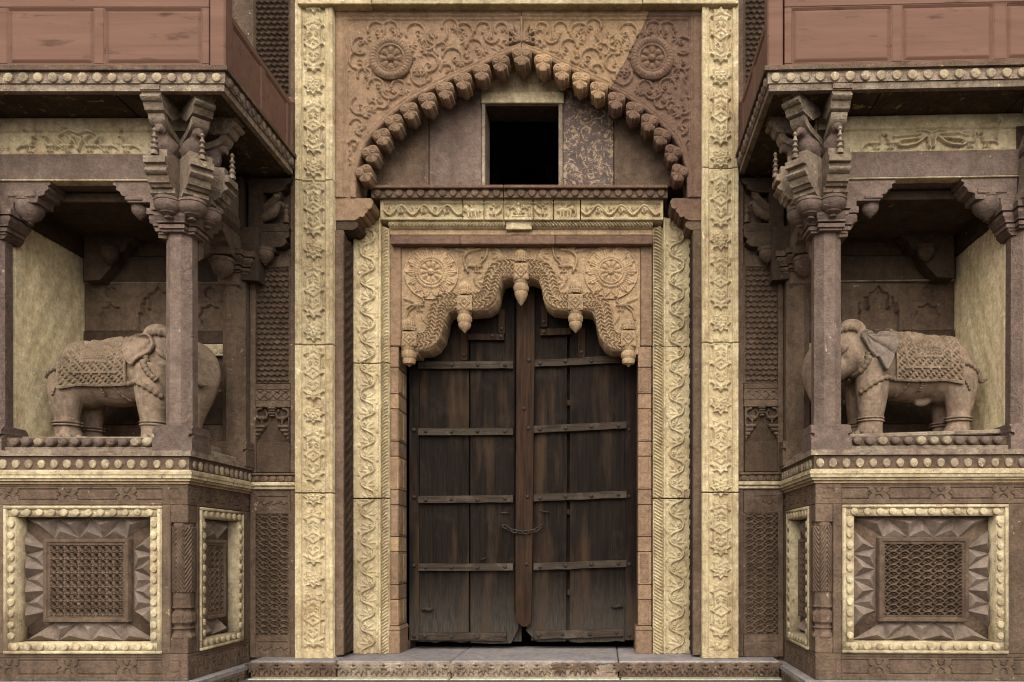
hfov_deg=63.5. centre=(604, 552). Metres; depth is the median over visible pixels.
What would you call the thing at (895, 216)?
niche ceiling
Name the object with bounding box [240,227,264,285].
stepped bracket
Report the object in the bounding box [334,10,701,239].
arched spandrel
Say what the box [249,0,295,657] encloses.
screen wall
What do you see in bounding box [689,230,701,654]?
carved reveal
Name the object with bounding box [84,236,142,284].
stepped bracket
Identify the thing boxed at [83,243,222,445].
wall
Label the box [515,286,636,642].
door leaf
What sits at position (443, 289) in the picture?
scalloped door arch
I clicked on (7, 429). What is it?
stone column
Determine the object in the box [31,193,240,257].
niche ceiling
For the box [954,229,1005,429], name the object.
niche wall
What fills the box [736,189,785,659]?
wall
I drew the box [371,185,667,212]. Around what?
lotus ledge
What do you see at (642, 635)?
door jamb
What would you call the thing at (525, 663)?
door step
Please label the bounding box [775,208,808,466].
stone column
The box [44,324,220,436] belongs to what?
elephant statue
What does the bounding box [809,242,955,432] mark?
wall
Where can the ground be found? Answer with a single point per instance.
(526, 641)
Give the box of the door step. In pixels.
[245,646,782,679]
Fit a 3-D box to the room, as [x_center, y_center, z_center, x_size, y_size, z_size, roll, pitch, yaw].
[-0.800,-2.201,9.900,4.800,7.402,3.200,0,0,0]
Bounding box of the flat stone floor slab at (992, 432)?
[850,429,999,436]
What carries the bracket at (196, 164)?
attached to the stone column at (180, 430)
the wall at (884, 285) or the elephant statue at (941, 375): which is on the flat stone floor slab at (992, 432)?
the elephant statue at (941, 375)
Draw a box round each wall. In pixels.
[13,230,84,436]
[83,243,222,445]
[232,0,301,660]
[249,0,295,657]
[367,71,682,199]
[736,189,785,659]
[737,0,783,656]
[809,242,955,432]
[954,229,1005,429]
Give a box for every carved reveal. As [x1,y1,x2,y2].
[334,230,359,654]
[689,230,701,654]
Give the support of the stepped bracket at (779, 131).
attached to the stone column at (826, 429)
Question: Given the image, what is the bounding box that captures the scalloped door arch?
[401,246,639,366]
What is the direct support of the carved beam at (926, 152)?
attached to the stone column at (826, 429)
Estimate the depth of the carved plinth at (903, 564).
6.79 m
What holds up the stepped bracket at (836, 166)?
attached to the stone column at (826, 429)
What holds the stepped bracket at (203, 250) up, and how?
attached to the stone column at (180, 430)
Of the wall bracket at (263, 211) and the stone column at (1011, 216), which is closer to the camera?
the stone column at (1011, 216)
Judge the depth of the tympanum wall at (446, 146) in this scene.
8.26 m
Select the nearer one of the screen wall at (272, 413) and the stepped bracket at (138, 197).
the stepped bracket at (138, 197)
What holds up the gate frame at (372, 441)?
on the door step
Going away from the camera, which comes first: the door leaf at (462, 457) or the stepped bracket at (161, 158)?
the stepped bracket at (161, 158)
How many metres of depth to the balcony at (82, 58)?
6.49 m
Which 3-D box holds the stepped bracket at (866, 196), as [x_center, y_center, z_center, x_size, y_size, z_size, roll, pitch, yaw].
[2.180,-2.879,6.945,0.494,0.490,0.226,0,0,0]
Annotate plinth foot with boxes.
[0,662,250,681]
[778,660,1023,681]
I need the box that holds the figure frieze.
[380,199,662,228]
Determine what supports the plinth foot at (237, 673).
on the ground
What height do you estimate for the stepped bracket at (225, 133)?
0.943 m
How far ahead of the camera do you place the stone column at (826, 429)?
6.84 m
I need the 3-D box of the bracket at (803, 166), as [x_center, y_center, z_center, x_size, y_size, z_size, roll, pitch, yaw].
[1.668,-3.219,6.740,0.224,0.943,0.540,0,0,45]
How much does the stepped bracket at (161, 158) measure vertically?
0.943 m
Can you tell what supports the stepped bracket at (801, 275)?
attached to the stone column at (796, 349)
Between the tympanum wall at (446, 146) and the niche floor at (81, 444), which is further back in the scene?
the tympanum wall at (446, 146)
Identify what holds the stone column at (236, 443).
on the carved plinth at (124, 565)
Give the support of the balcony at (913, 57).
attached to the gate frame at (315, 224)
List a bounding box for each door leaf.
[406,287,521,643]
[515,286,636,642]
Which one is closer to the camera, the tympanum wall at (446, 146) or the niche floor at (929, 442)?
the niche floor at (929, 442)
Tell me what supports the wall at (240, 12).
on the ground
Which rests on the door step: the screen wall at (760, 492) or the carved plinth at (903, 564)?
the screen wall at (760, 492)
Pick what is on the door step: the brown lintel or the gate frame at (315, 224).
the gate frame at (315, 224)
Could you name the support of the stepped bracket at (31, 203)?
attached to the stone column at (7, 429)
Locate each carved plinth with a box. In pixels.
[0,451,254,680]
[779,449,1023,680]
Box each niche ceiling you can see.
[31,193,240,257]
[790,190,988,257]
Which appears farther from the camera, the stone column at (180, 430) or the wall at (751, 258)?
the wall at (751, 258)
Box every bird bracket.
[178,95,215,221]
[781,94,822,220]
[1015,106,1023,206]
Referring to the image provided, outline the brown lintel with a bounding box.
[391,235,651,247]
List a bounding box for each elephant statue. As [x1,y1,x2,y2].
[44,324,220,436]
[801,319,986,433]
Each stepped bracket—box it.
[0,182,65,246]
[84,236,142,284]
[113,182,167,242]
[140,84,180,219]
[198,224,221,261]
[202,118,244,229]
[209,226,241,291]
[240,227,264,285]
[765,116,803,228]
[769,226,790,284]
[789,229,811,290]
[806,241,811,259]
[821,83,852,217]
[838,179,894,243]
[894,233,953,284]
[951,177,1018,243]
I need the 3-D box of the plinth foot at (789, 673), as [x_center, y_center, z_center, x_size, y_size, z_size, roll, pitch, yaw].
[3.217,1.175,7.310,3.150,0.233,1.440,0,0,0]
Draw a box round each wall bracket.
[248,178,292,265]
[741,177,783,265]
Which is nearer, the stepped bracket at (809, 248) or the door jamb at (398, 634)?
the stepped bracket at (809, 248)
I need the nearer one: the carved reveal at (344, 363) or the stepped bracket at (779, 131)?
the stepped bracket at (779, 131)
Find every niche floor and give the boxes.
[5,437,236,461]
[792,436,1007,458]
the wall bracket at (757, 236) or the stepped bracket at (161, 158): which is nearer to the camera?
the stepped bracket at (161, 158)
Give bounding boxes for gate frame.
[295,0,738,657]
[353,218,690,653]
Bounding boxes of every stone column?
[0,208,33,450]
[146,131,215,454]
[207,176,255,467]
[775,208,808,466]
[797,123,858,453]
[986,126,1023,448]
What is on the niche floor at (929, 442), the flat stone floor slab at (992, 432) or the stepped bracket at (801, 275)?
the flat stone floor slab at (992, 432)
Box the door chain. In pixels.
[502,524,543,533]
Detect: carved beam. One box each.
[0,118,239,239]
[791,113,1023,236]
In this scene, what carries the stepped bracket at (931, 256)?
attached to the wall at (884, 285)
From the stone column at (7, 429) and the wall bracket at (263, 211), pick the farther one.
the wall bracket at (263, 211)
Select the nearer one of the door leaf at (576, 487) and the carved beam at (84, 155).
the carved beam at (84, 155)
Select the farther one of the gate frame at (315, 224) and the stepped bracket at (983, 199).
the gate frame at (315, 224)
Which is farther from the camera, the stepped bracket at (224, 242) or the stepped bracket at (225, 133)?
the stepped bracket at (224, 242)
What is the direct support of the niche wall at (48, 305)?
on the niche floor at (81, 444)
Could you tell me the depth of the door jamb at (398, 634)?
8.29 m
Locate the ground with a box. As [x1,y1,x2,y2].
[238,637,783,681]
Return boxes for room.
[360,119,688,648]
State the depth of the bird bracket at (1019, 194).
6.72 m
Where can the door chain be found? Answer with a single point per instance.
(529, 532)
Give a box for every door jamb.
[389,245,408,653]
[634,247,651,653]
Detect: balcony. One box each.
[0,0,296,178]
[735,0,1023,177]
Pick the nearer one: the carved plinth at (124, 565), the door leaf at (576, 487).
the carved plinth at (124, 565)
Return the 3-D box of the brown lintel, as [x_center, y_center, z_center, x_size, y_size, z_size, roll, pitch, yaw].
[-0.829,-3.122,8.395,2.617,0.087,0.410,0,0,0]
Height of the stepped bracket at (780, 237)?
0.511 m

